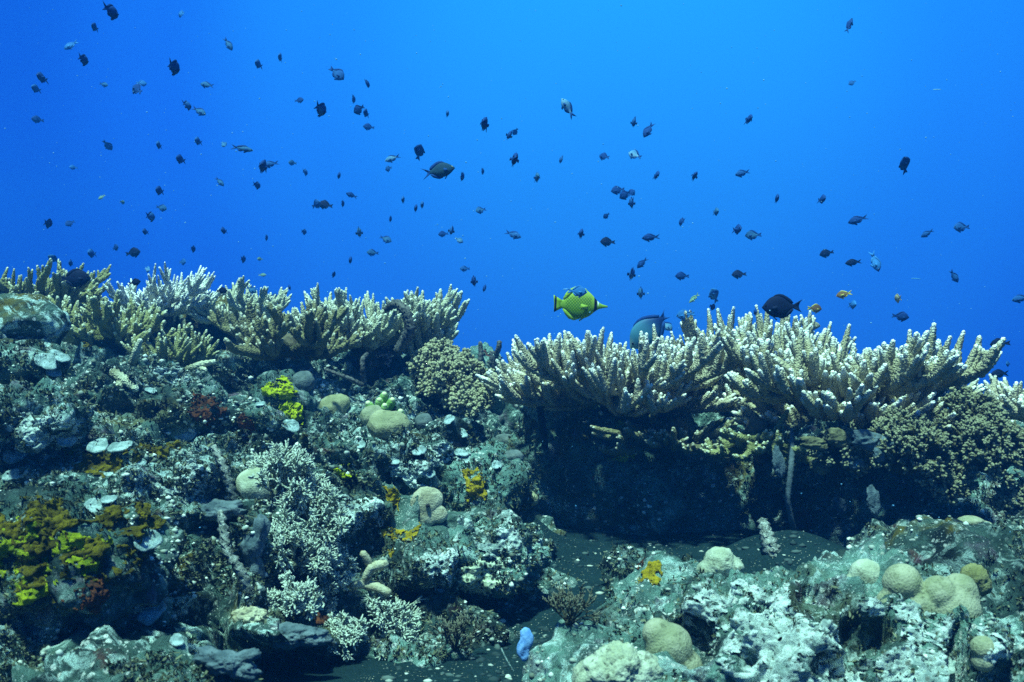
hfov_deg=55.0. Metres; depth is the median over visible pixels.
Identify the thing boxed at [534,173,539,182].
damselfish
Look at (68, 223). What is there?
damselfish
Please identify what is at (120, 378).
coral fragment
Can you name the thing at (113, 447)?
plate coral
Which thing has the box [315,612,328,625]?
encrusting sponge
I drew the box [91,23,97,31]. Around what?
damselfish
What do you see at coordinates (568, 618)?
hydroid
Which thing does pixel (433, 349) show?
soft coral
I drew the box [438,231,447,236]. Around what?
damselfish
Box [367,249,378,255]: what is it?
damselfish
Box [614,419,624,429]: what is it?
encrusting sponge
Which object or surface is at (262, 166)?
damselfish
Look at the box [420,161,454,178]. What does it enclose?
chromis
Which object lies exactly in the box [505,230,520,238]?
damselfish
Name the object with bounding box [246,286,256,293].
damselfish
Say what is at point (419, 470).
white crust
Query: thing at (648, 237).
damselfish
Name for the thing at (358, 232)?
damselfish
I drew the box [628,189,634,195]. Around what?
damselfish
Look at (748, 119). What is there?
damselfish
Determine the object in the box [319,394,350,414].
dome coral
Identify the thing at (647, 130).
damselfish
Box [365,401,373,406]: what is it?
sea squirt
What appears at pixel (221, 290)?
damselfish
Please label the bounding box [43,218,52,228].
damselfish
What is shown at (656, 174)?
damselfish
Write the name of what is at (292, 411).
encrusting sponge
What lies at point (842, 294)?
damselfish
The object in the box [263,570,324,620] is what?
feathery coral
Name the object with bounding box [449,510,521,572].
white crust
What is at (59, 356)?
plate coral
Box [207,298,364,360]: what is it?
table coral
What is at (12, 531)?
encrusting sponge
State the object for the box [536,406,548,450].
dead branch
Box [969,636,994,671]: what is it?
lobed coral
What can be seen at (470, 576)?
honeycomb coral
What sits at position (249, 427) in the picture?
encrusting sponge
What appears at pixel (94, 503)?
plate coral
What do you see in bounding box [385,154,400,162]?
damselfish
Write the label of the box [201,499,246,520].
smooth sponge
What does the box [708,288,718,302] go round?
damselfish
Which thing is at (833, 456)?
cauliflower coral
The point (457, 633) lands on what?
hydroid
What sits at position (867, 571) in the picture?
lobed coral
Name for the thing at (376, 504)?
white crust
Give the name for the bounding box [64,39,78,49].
damselfish
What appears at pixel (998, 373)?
damselfish
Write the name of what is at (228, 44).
damselfish
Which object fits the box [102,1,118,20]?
damselfish
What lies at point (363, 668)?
seabed
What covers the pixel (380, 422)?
dome coral
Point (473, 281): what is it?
damselfish
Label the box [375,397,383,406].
sea squirt
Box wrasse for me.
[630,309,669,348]
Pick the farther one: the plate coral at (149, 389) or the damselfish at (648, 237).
the damselfish at (648, 237)
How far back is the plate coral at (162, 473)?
1.64 m
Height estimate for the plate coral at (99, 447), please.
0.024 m
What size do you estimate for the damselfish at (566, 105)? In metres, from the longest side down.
0.073 x 0.034 x 0.021 m
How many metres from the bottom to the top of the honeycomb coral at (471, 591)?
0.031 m
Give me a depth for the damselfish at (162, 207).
5.48 m
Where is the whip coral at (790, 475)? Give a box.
[785,428,796,530]
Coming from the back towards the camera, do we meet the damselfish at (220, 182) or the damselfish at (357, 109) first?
the damselfish at (220, 182)
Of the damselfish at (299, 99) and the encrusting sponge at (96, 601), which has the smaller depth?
the encrusting sponge at (96, 601)
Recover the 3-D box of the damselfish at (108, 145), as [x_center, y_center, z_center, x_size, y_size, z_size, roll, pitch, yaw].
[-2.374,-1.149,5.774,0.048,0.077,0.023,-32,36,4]
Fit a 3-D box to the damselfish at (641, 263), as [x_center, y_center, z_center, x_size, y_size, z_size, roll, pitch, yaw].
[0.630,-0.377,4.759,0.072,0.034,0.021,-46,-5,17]
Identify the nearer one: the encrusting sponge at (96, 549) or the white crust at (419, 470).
the encrusting sponge at (96, 549)
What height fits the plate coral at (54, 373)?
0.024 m
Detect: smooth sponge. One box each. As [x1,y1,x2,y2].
[192,645,262,680]
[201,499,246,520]
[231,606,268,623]
[240,514,270,580]
[241,621,333,649]
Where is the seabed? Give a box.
[252,517,845,681]
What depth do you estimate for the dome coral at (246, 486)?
1.63 m
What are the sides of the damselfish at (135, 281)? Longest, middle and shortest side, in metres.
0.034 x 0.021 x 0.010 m
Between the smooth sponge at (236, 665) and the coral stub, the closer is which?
the smooth sponge at (236, 665)
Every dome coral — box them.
[235,467,278,500]
[292,371,314,391]
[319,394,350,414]
[360,405,382,425]
[367,409,411,439]
[414,413,432,429]
[494,434,510,443]
[505,449,523,460]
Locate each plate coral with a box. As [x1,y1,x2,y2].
[2,468,20,480]
[3,448,27,463]
[34,353,56,369]
[46,369,61,376]
[49,349,70,362]
[56,437,77,446]
[84,498,101,512]
[86,438,108,453]
[100,495,117,503]
[103,471,113,476]
[106,440,132,452]
[127,458,146,464]
[133,528,162,551]
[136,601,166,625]
[144,387,156,393]
[160,470,169,476]
[169,633,183,646]
[174,431,196,441]
[255,401,264,405]
[281,419,299,432]
[354,439,365,448]
[390,457,399,464]
[412,445,426,455]
[425,470,434,477]
[444,415,454,424]
[454,448,468,456]
[460,428,467,437]
[462,456,470,463]
[492,460,501,468]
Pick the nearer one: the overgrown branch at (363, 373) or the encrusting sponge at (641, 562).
the encrusting sponge at (641, 562)
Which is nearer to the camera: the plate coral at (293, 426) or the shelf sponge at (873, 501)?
the shelf sponge at (873, 501)
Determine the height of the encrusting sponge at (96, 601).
0.050 m
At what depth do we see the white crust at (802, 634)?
1.18 m
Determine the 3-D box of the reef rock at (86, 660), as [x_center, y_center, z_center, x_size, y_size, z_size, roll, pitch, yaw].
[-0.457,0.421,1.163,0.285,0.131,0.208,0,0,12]
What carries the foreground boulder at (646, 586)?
on the seabed
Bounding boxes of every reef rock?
[0,293,70,345]
[0,338,70,384]
[0,376,93,452]
[0,475,186,644]
[11,625,256,681]
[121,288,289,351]
[139,375,238,441]
[248,369,317,419]
[355,610,472,667]
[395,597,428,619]
[419,588,517,648]
[440,438,539,523]
[448,509,551,601]
[470,342,501,374]
[505,405,755,535]
[506,406,567,494]
[521,619,644,681]
[599,544,673,590]
[719,412,796,519]
[780,424,1023,547]
[836,513,915,556]
[883,509,1023,629]
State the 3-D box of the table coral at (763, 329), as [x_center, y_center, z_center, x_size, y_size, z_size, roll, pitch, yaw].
[0.701,0.124,2.772,0.462,0.452,0.480,0,0,39]
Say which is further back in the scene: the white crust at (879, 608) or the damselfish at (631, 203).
the damselfish at (631, 203)
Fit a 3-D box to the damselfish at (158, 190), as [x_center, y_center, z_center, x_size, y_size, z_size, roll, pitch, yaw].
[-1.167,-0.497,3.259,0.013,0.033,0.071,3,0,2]
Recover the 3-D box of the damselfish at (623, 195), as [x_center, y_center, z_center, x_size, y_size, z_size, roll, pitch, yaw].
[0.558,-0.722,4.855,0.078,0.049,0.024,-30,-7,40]
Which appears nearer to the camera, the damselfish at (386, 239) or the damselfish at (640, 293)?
the damselfish at (640, 293)
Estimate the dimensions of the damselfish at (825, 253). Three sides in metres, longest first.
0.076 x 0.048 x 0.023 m
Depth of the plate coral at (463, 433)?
2.14 m
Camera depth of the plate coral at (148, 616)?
1.34 m
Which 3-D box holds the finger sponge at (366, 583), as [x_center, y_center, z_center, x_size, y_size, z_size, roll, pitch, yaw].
[-0.233,0.384,1.631,0.069,0.076,0.026,0,0,0]
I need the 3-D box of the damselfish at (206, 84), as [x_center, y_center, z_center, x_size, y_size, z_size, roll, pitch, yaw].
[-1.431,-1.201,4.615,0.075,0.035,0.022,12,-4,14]
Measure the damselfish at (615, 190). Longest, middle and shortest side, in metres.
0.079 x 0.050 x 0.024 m
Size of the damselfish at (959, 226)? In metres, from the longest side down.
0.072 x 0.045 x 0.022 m
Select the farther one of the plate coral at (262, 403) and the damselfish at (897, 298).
the damselfish at (897, 298)
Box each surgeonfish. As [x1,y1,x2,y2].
[60,268,90,287]
[762,294,801,320]
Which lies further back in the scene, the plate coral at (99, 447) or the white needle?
the plate coral at (99, 447)
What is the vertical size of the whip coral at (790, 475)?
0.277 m
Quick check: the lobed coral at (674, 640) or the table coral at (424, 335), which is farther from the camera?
the table coral at (424, 335)
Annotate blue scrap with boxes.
[517,627,533,661]
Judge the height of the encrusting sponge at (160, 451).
0.066 m
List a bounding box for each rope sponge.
[210,444,237,500]
[216,509,254,598]
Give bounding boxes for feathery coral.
[245,438,316,509]
[261,472,354,555]
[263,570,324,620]
[268,515,342,581]
[297,539,360,611]
[324,609,369,661]
[361,590,427,660]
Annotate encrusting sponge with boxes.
[0,495,102,547]
[0,515,112,605]
[13,505,154,607]
[61,575,113,615]
[71,448,140,477]
[77,341,100,352]
[115,501,166,529]
[137,437,203,462]
[187,392,227,425]
[237,412,255,432]
[261,375,298,404]
[278,399,303,424]
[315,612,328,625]
[333,464,356,478]
[380,522,423,557]
[382,486,413,510]
[461,467,486,501]
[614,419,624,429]
[633,557,645,570]
[637,560,662,585]
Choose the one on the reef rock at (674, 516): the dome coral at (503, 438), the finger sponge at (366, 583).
the dome coral at (503, 438)
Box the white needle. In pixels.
[501,648,513,670]
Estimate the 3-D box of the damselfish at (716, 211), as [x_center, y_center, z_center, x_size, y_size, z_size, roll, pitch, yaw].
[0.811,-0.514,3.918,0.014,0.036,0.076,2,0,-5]
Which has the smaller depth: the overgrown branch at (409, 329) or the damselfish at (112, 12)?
the damselfish at (112, 12)
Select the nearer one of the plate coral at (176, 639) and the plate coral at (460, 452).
the plate coral at (176, 639)
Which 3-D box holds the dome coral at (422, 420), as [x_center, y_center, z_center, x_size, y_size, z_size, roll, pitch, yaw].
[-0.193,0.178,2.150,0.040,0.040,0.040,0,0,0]
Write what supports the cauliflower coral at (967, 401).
attached to the table coral at (866, 387)
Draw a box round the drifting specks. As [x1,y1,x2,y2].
[4,3,1019,566]
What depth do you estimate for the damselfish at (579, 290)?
2.30 m
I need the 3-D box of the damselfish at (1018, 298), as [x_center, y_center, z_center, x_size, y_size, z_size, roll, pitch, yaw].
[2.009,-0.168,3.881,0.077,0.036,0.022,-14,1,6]
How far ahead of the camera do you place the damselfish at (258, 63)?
3.59 m
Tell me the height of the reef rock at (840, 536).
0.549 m
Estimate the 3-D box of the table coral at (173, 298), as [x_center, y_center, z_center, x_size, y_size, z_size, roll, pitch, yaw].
[-1.086,-0.090,3.075,0.369,0.318,0.371,0,0,0]
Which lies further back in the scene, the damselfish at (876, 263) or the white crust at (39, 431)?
the damselfish at (876, 263)
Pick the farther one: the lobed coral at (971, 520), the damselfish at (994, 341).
the damselfish at (994, 341)
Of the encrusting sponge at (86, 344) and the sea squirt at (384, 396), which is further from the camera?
the encrusting sponge at (86, 344)
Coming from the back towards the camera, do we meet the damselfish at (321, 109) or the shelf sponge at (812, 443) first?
the damselfish at (321, 109)
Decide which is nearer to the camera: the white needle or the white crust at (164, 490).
the white needle
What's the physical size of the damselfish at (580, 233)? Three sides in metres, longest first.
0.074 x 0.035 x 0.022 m
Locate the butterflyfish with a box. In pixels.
[554,286,607,320]
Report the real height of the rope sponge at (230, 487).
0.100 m
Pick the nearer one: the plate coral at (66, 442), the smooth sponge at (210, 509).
the smooth sponge at (210, 509)
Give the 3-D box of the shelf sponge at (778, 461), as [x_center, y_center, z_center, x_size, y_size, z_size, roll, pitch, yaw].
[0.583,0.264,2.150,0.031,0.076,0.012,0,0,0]
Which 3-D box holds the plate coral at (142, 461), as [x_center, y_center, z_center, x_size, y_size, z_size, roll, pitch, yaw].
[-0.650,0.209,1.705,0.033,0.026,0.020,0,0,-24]
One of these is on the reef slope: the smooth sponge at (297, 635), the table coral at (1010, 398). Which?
the smooth sponge at (297, 635)
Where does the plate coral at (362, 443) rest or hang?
on the reef slope
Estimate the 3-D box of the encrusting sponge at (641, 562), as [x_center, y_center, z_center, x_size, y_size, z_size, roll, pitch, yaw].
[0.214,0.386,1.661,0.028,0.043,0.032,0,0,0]
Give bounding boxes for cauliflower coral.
[806,420,871,478]
[868,406,958,486]
[924,455,978,505]
[930,386,1010,446]
[950,409,1023,489]
[990,477,1023,515]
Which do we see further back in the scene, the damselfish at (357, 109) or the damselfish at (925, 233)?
the damselfish at (925, 233)
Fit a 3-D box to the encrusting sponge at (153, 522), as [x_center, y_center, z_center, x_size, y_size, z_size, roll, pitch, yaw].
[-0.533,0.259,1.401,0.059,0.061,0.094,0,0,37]
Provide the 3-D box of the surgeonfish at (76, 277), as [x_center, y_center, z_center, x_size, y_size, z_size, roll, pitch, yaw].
[-1.110,-0.159,2.500,0.078,0.051,0.023,-2,0,-8]
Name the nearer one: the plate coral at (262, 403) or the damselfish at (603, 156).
the plate coral at (262, 403)
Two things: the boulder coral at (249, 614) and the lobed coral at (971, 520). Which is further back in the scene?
the lobed coral at (971, 520)
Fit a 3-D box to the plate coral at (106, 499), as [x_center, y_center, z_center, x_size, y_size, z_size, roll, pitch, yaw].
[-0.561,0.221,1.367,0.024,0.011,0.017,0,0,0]
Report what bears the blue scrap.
on the seabed
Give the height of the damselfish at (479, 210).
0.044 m
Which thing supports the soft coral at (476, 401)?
on the reef slope
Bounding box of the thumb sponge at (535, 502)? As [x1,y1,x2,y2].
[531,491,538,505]
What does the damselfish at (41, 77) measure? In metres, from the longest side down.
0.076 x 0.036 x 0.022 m
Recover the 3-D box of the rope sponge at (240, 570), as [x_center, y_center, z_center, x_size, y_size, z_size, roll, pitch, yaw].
[-0.406,0.314,1.443,0.059,0.131,0.030,0,0,0]
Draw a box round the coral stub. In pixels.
[757,517,781,556]
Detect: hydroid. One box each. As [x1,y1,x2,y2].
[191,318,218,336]
[427,610,483,652]
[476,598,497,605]
[542,583,601,626]
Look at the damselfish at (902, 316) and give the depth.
3.05 m
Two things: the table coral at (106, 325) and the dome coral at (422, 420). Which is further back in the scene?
the table coral at (106, 325)
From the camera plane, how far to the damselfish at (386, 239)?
5.90 m
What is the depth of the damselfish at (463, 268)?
5.87 m
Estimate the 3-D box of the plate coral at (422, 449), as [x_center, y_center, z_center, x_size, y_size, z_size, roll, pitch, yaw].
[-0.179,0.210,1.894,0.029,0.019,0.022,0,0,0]
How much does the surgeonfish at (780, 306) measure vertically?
0.061 m
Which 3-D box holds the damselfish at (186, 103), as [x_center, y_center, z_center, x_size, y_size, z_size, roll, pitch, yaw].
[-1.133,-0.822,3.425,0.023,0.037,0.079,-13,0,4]
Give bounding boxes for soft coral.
[406,337,470,383]
[415,348,494,412]
[443,378,494,418]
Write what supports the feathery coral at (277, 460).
on the feathery coral at (320, 496)
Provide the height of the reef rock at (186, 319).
0.320 m
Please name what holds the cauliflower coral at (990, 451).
attached to the table coral at (866, 387)
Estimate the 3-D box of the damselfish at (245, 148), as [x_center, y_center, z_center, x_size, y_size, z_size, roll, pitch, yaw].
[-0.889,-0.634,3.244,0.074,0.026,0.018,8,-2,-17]
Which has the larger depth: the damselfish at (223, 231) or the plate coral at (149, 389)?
the damselfish at (223, 231)
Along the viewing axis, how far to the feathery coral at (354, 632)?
1.54 m
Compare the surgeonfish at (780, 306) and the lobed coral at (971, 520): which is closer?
the lobed coral at (971, 520)
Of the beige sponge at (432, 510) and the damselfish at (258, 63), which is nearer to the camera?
the beige sponge at (432, 510)
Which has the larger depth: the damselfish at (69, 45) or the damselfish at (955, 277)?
the damselfish at (69, 45)
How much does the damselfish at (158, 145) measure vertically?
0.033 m
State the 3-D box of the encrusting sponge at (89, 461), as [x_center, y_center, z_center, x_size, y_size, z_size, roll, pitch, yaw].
[-0.705,0.218,1.721,0.144,0.072,0.077,0,0,-12]
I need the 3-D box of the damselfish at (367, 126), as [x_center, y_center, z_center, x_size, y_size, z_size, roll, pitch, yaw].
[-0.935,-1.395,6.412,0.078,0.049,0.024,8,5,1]
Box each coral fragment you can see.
[108,368,138,391]
[128,338,142,365]
[185,359,215,371]
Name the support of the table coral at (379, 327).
on the reef slope
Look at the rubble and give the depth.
1.83 m
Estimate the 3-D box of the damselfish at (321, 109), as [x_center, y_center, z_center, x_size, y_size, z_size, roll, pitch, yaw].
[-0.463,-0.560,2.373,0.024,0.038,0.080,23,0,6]
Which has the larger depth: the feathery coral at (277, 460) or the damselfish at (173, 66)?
the damselfish at (173, 66)
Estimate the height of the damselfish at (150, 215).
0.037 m
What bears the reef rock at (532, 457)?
on the seabed
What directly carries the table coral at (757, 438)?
on the reef slope
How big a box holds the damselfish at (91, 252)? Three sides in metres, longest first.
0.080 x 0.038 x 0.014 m
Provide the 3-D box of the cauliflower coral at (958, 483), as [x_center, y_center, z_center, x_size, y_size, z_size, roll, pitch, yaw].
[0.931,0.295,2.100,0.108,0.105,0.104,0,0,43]
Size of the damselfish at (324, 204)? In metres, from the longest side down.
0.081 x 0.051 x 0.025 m
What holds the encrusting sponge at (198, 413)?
on the reef rock at (208, 388)
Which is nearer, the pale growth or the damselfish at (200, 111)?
the pale growth
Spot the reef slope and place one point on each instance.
(206, 615)
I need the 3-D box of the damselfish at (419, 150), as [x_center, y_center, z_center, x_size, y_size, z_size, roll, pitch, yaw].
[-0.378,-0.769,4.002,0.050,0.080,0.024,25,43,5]
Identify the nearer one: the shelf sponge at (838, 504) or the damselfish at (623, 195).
the shelf sponge at (838, 504)
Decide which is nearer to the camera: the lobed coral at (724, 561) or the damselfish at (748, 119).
the lobed coral at (724, 561)
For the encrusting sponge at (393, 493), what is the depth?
1.83 m
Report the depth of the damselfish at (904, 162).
3.10 m
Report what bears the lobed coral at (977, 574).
on the reef rock at (938, 541)
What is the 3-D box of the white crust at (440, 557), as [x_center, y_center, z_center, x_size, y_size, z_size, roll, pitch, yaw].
[-0.125,0.392,1.675,0.076,0.077,0.097,0,0,40]
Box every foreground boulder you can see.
[595,554,726,626]
[609,534,1023,681]
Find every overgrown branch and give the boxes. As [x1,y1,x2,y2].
[324,352,368,387]
[383,299,415,354]
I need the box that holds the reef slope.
[0,341,1023,681]
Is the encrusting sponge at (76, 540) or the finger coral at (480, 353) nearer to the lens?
the encrusting sponge at (76, 540)
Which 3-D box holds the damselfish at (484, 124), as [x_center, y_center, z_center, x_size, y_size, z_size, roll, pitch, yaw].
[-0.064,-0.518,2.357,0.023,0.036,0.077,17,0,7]
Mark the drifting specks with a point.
(572, 173)
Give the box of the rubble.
[381,525,830,681]
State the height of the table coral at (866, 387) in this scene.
0.478 m
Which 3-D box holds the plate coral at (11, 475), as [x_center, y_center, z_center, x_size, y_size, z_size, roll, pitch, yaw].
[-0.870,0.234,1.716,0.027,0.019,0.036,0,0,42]
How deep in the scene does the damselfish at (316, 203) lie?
4.95 m
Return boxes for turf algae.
[0,337,1023,681]
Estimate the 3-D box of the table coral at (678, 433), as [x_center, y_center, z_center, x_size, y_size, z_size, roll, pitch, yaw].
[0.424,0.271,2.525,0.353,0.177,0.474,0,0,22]
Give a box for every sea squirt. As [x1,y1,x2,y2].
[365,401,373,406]
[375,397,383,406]
[379,392,387,402]
[381,403,389,409]
[386,397,395,410]
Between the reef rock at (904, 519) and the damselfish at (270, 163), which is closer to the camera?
the reef rock at (904, 519)
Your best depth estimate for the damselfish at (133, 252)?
4.62 m
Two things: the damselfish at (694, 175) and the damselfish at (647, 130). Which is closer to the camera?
the damselfish at (694, 175)
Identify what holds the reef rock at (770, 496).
on the reef slope
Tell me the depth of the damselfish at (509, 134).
3.25 m
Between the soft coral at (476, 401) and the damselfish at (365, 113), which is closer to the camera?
the soft coral at (476, 401)
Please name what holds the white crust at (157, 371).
on the reef slope
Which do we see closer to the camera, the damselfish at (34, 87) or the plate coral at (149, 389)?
the plate coral at (149, 389)
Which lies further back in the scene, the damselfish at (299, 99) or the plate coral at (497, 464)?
the damselfish at (299, 99)
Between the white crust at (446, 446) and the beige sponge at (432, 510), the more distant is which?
the white crust at (446, 446)
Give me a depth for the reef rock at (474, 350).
3.46 m
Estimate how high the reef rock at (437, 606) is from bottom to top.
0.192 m
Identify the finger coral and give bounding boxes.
[478,341,483,361]
[489,352,492,363]
[490,340,501,369]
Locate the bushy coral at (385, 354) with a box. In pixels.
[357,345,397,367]
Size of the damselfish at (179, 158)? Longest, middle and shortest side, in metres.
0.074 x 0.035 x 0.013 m
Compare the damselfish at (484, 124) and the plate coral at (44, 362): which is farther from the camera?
the damselfish at (484, 124)
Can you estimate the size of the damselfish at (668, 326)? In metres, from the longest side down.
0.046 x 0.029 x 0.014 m
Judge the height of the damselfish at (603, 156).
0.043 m
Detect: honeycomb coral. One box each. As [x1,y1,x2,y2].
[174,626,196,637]
[450,556,507,594]
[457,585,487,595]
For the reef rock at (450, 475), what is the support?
on the reef slope
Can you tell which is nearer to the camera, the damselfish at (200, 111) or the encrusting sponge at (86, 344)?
the encrusting sponge at (86, 344)
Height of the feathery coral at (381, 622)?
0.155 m
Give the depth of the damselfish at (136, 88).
3.55 m
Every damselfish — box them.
[31,84,40,92]
[31,115,43,122]
[36,72,47,82]
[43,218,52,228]
[48,255,56,261]
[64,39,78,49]
[65,220,73,226]
[78,53,88,65]
[87,248,96,257]
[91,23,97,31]
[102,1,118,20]
[102,140,112,149]
[125,247,140,257]
[129,278,140,285]
[132,84,142,93]
[137,80,146,86]
[146,211,154,221]
[155,186,163,194]
[156,140,161,148]
[156,204,166,211]
[167,57,179,75]
[176,154,184,163]
[181,99,190,110]
[191,106,205,115]
[195,136,201,144]
[201,81,213,87]
[215,178,223,185]
[216,287,226,294]
[221,227,227,233]
[223,37,232,49]
[232,144,252,152]
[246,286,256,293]
[253,181,259,189]
[255,59,261,68]
[259,160,268,172]
[266,161,278,167]
[295,97,303,102]
[312,199,319,207]
[314,101,325,116]
[320,200,332,208]
[328,66,343,79]
[346,192,356,197]
[354,105,364,114]
[355,226,362,236]
[363,109,368,117]
[363,123,374,129]
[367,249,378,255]
[380,235,391,242]
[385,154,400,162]
[414,144,424,160]
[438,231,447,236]
[448,225,454,233]
[460,265,469,271]
[470,275,477,284]
[476,207,485,213]
[480,117,488,131]
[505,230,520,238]
[506,130,511,139]
[510,152,518,165]
[512,128,517,134]
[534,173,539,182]
[561,98,575,118]
[568,285,586,297]
[578,229,584,237]
[599,152,608,159]
[600,237,614,246]
[611,186,624,194]
[619,190,631,199]
[627,267,635,280]
[628,150,641,158]
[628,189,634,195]
[628,197,634,208]
[631,117,636,125]
[637,257,647,267]
[637,287,644,299]
[642,233,659,241]
[643,123,654,136]
[652,171,659,179]
[665,322,671,330]
[675,271,688,280]
[676,309,694,320]
[679,217,684,225]
[689,293,698,302]
[691,171,697,179]
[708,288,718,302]
[713,207,718,215]
[732,224,741,234]
[732,270,746,278]
[735,169,750,177]
[744,114,752,123]
[745,230,761,239]
[807,304,821,313]
[813,322,819,329]
[817,194,825,202]
[820,249,833,257]
[836,290,851,298]
[845,18,852,31]
[845,259,861,266]
[848,214,867,224]
[848,300,856,308]
[869,251,880,271]
[891,311,908,321]
[895,294,901,302]
[899,156,909,174]
[921,228,933,236]
[949,270,958,282]
[953,222,969,232]
[990,338,1009,346]
[991,369,1008,378]
[1011,294,1023,302]
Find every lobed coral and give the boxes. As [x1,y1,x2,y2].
[571,640,662,681]
[642,618,702,668]
[696,546,744,577]
[846,559,879,583]
[876,563,981,618]
[957,515,991,524]
[960,563,992,596]
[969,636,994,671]
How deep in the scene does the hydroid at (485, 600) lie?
1.87 m
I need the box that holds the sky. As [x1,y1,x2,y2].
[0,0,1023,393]
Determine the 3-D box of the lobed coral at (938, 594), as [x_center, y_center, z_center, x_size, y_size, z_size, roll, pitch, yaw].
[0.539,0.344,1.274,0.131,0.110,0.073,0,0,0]
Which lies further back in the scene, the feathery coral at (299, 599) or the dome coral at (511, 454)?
the dome coral at (511, 454)
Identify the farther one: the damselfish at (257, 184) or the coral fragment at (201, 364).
the damselfish at (257, 184)
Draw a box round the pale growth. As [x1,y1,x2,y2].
[0,352,1023,681]
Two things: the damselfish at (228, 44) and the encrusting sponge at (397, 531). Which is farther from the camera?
the damselfish at (228, 44)
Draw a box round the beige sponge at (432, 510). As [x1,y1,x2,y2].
[410,486,447,525]
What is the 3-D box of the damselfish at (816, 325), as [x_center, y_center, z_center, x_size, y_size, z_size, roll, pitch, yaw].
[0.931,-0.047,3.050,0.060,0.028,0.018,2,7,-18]
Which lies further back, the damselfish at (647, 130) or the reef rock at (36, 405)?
the damselfish at (647, 130)
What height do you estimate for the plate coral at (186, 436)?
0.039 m
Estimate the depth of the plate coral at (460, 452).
1.98 m
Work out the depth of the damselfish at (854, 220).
3.70 m
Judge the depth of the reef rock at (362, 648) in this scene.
1.56 m
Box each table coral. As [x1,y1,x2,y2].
[0,258,110,309]
[46,289,190,355]
[103,262,221,344]
[120,324,219,366]
[178,275,291,350]
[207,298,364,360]
[285,283,457,385]
[385,290,469,357]
[475,324,749,418]
[590,413,743,461]
[670,305,856,397]
[700,409,829,466]
[713,321,1006,432]
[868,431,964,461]
[976,374,1023,420]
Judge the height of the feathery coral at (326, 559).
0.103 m
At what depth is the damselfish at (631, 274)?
2.50 m
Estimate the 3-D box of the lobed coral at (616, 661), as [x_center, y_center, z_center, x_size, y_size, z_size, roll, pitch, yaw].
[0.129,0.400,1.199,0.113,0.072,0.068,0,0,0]
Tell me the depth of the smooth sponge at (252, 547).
1.49 m
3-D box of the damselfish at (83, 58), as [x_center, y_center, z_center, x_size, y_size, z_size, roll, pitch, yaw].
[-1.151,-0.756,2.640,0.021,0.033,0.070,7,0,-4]
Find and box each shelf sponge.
[771,444,785,478]
[800,436,828,450]
[809,457,830,474]
[827,427,852,447]
[831,496,847,514]
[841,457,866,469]
[850,429,881,452]
[866,484,880,518]
[873,447,884,462]
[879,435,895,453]
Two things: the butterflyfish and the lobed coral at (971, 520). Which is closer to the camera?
the lobed coral at (971, 520)
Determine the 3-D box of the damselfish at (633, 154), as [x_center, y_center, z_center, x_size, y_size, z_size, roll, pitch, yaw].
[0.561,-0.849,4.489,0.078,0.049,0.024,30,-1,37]
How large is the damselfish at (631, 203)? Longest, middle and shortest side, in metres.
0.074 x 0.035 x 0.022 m
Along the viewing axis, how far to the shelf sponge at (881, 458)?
2.06 m
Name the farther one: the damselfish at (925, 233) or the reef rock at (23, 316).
the damselfish at (925, 233)
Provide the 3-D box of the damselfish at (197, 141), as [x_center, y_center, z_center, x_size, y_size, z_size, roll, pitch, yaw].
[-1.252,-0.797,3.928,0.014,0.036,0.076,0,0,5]
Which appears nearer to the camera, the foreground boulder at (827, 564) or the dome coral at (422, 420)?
the foreground boulder at (827, 564)
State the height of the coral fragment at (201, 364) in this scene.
0.037 m
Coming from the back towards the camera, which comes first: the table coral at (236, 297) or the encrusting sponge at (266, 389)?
the table coral at (236, 297)
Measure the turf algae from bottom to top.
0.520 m
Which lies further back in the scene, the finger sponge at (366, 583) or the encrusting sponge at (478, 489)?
the encrusting sponge at (478, 489)
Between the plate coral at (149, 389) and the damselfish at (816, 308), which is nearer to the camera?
the plate coral at (149, 389)
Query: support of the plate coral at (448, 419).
on the reef slope
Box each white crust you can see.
[2,412,81,451]
[145,365,203,385]
[149,458,222,497]
[334,494,389,535]
[384,457,431,488]
[404,547,458,592]
[425,435,472,470]
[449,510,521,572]
[681,578,813,656]
[715,588,925,681]
[740,618,926,681]
[811,594,1007,681]
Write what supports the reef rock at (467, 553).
on the reef slope
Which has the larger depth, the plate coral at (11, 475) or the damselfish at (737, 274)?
the damselfish at (737, 274)
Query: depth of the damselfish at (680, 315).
2.70 m
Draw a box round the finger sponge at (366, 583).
[350,550,391,596]
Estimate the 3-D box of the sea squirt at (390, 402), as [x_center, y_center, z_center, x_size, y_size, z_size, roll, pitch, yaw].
[-0.275,0.144,2.227,0.024,0.035,0.027,0,0,0]
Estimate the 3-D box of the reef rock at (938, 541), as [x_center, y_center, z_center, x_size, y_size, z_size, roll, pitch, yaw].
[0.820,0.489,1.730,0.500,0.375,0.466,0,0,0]
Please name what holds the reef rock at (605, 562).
on the seabed

